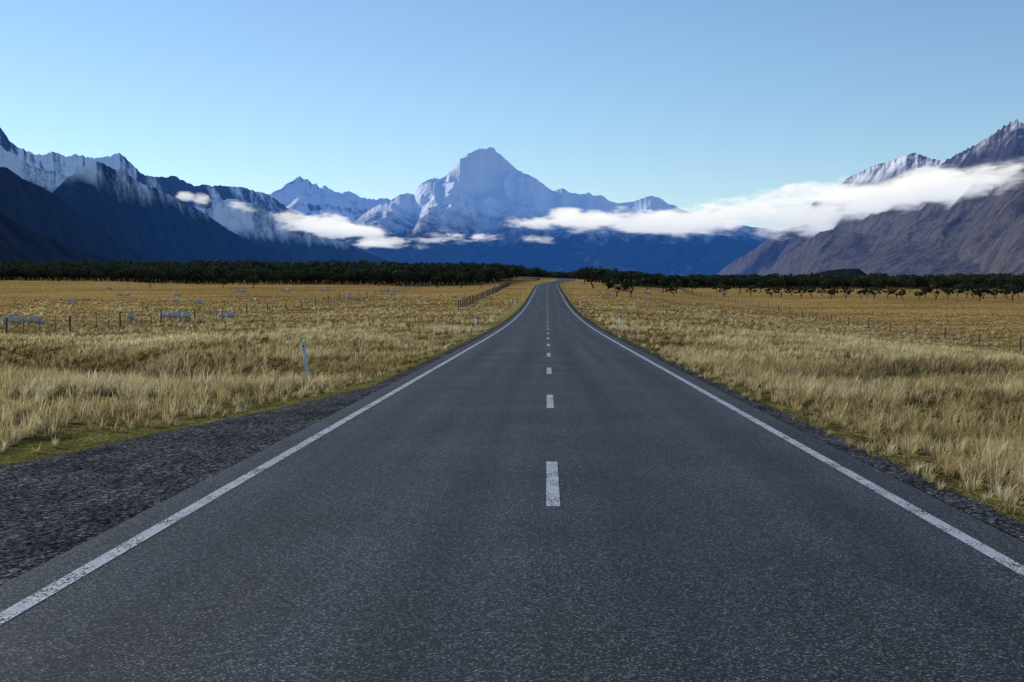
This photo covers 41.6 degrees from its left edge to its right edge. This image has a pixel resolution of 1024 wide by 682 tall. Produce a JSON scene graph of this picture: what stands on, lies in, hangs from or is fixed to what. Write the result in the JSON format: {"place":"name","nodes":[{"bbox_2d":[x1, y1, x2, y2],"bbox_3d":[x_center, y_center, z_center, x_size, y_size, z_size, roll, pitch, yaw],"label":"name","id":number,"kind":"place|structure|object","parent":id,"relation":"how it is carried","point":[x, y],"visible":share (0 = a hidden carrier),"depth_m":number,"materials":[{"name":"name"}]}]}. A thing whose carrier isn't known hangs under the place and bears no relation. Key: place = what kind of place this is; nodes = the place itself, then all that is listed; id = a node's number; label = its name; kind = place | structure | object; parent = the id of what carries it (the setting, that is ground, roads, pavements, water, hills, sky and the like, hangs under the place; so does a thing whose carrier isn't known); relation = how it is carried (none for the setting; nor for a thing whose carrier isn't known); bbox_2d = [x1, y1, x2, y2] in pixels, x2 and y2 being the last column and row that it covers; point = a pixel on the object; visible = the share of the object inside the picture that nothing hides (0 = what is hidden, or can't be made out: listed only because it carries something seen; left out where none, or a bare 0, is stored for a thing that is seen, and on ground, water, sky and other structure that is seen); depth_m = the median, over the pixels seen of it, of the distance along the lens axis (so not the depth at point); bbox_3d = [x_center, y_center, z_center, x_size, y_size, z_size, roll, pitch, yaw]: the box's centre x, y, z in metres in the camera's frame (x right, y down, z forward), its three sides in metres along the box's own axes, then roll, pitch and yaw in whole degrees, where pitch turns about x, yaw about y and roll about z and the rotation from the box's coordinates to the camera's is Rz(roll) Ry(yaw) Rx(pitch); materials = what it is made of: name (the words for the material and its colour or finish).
{"place":"outdoors","nodes":[
{"label":"outdoors","id":0,"kind":"place"},
{"bbox_2d":[0,145,66,192],"bbox_3d":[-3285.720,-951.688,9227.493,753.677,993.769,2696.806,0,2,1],"label":"mountain","id":1,"kind":"structure","parent":0,"point":[51,181],"depth_m":9776.79,"materials":[{"name":"snow"}]},
{"bbox_2d":[0,213,119,264],"bbox_3d":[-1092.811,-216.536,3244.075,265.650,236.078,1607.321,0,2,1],"label":"mountain","id":2,"kind":"structure","parent":0,"point":[18,241],"depth_m":3273.85,"materials":[{"name":"blue stone"}]},
{"bbox_2d":[0,167,154,262],"bbox_3d":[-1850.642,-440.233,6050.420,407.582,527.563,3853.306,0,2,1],"label":"mountain","id":3,"kind":"structure","parent":0,"point":[38,209],"depth_m":5622.45,"materials":[{"name":"blue stone"}]},
{"bbox_2d":[0,128,306,227],"bbox_3d":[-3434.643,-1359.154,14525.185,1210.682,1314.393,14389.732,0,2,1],"label":"mountain","id":4,"kind":"structure","parent":0,"point":[203,198],"depth_m":14946.46,"materials":[{"name":"blue stone"}]},
{"bbox_2d":[53,161,327,263],"bbox_3d":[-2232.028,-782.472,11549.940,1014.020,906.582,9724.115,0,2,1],"label":"mountain","id":5,"kind":"structure","parent":0,"point":[152,223],"depth_m":9680.79,"materials":[{"name":"blue stone"}]},
{"bbox_2d":[213,199,390,263],"bbox_3d":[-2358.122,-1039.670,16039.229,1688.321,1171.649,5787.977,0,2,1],"label":"mountain","id":6,"kind":"structure","parent":0,"point":[255,223],"depth_m":15936.57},
{"bbox_2d":[4,287,649,326],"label":"sheep heads","id":7,"kind":"object","parent":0,"point":[181,317],"visible":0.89,"depth_m":142.64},
{"bbox_2d":[267,176,390,236],"bbox_3d":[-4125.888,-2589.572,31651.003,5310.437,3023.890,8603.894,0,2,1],"label":"mountain","id":8,"kind":"structure","parent":0,"point":[325,210],"depth_m":33677.86,"materials":[{"name":"blue stone"}]},
{"bbox_2d":[0,276,1023,681],"bbox_3d":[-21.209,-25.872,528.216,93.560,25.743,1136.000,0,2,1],"label":"road","id":9,"kind":"structure","parent":0,"point":[418,530],"depth_m":8.63,"materials":[{"name":"grey asphalt"}]},
{"bbox_2d":[0,279,1023,624],"bbox_3d":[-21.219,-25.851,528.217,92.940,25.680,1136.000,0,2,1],"label":"road markings","id":10,"kind":"structure","parent":9,"relation":"on","point":[16,609],"depth_m":11.21,"materials":[{"name":"paint"}]},
{"bbox_2d":[0,276,1023,584],"bbox_3d":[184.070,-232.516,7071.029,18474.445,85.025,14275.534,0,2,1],"label":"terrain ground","id":11,"kind":"structure","parent":0,"point":[74,486],"depth_m":23.53,"materials":[{"name":"yellow plant"}]},
{"bbox_2d":[5,284,418,333],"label":"paddock fence posts","id":12,"kind":"object","parent":11,"relation":"on","point":[194,311],"visible":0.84,"depth_m":135.94,"materials":[{"name":"wood"}]},
{"bbox_2d":[1,288,407,332],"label":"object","id":13,"kind":"object","parent":12,"relation":"attached to","point":[153,314],"visible":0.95,"depth_m":126.00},
{"bbox_2d":[23,285,417,334],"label":"paddock fence standards","id":14,"kind":"object","parent":11,"relation":"on","point":[416,286],"visible":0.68,"depth_m":165.18,"materials":[{"name":"metal"}]},
{"bbox_2d":[301,342,308,379],"bbox_3d":[-5.417,0.593,35.398,0.274,1.150,0.084,0,2,1],"label":"roadside marker post","id":15,"kind":"object","parent":11,"relation":"on","point":[305,358],"visible":0.64,"depth_m":35.38,"materials":[{"name":"white plastic"}]},
{"bbox_2d":[1,287,650,322],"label":"sheep wool","id":16,"kind":"object","parent":11,"relation":"on","point":[35,319],"visible":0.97,"depth_m":144.96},
{"bbox_2d":[458,277,539,309],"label":"road fence posts","id":17,"kind":"object","parent":11,"relation":"on","point":[486,293],"visible":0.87,"depth_m":274.39,"materials":[{"name":"wood"}]},
{"bbox_2d":[0,352,1023,437],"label":"grass","id":18,"kind":"structure","parent":11,"relation":"on","point":[833,381],"depth_m":27.17,"materials":[{"name":"beige plant"}]},
{"bbox_2d":[0,292,1023,355],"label":"grass","id":19,"kind":"structure","parent":11,"relation":"on","point":[612,320],"depth_m":167.21,"materials":[{"name":"plant"}]},
{"bbox_2d":[0,259,1023,289],"bbox_3d":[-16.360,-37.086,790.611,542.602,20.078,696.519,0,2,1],"label":"forest trees","id":20,"kind":"object","parent":11,"relation":"on","point":[399,274],"visible":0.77,"depth_m":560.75,"materials":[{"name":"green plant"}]},
{"bbox_2d":[475,280,620,327],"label":"roadside marker posts","id":21,"kind":"object","parent":11,"relation":"on","point":[566,290],"visible":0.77,"depth_m":88.07,"materials":[{"name":"white plastic"}]},
{"bbox_2d":[142,276,1023,300],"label":"trees","id":22,"kind":"object","parent":11,"relation":"on","point":[1008,288],"visible":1,"depth_m":399.97,"materials":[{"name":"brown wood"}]},
{"bbox_2d":[613,285,629,292],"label":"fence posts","id":23,"kind":"object","parent":11,"relation":"on","point":[626,290],"visible":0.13,"depth_m":365.07,"materials":[{"name":"brown wood"}]},
{"bbox_2d":[430,266,1020,293],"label":"trees","id":24,"kind":"object","parent":11,"relation":"on","point":[601,273],"visible":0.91,"depth_m":469.00,"materials":[{"name":"green plant"}]},
{"bbox_2d":[814,269,863,276],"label":"hill","id":25,"kind":"structure","parent":11,"relation":"on","point":[842,272],"depth_m":1821.14,"materials":[{"name":"green plant"}]},
{"bbox_2d":[678,287,1009,349],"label":"paddock fence standards","id":26,"kind":"object","parent":11,"relation":"on","point":[698,293],"visible":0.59,"depth_m":235.76,"materials":[{"name":"wood"}]},
{"bbox_2d":[670,285,1021,349],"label":"paddock fence posts","id":27,"kind":"object","parent":11,"relation":"on","point":[848,318],"visible":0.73,"depth_m":214.57,"materials":[{"name":"brown wood"}]},
{"bbox_2d":[679,288,1022,348],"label":"paddock fence wires","id":28,"kind":"object","parent":27,"relation":"attached to","point":[903,331],"visible":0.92,"depth_m":175.48,"materials":[{"name":"grey metal"}]},
{"bbox_2d":[0,322,1023,385],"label":"grass","id":29,"kind":"structure","parent":0,"point":[128,349],"depth_m":60.98,"materials":[{"name":"yellow plant"}]},
{"bbox_2d":[0,412,1023,514],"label":"grass","id":30,"kind":"structure","parent":0,"point":[989,456],"depth_m":16.02,"materials":[{"name":"beige plant"}]},
{"bbox_2d":[0,0,1023,230],"label":"sky","id":31,"kind":"structure","parent":0,"point":[740,112],"materials":[{"name":"blue"}]},
{"bbox_2d":[331,147,780,278],"bbox_3d":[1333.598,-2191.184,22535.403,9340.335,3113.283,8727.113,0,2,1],"label":"mountain","id":32,"kind":"structure","parent":0,"point":[490,205],"depth_m":24548.42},
{"bbox_2d":[717,163,1023,275],"bbox_3d":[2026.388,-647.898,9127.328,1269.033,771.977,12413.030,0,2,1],"label":"mountain","id":33,"kind":"structure","parent":0,"point":[975,216],"depth_m":7480.19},
{"bbox_2d":[802,153,943,224],"bbox_3d":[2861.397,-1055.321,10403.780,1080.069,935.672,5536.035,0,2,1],"label":"mountain","id":34,"kind":"structure","parent":0,"point":[866,186],"depth_m":11507.26,"materials":[{"name":"white snow"}]},
{"bbox_2d":[773,229,1021,276],"bbox_3d":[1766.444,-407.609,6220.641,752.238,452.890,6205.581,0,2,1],"label":"mountain","id":35,"kind":"structure","parent":0,"point":[826,250],"depth_m":7459.80,"materials":[{"name":"stone"}]},
{"bbox_2d":[923,119,1023,182],"bbox_3d":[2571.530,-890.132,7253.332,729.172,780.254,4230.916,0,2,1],"label":"mountain","id":36,"kind":"structure","parent":0,"point":[1003,146],"depth_m":8106.66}
]}

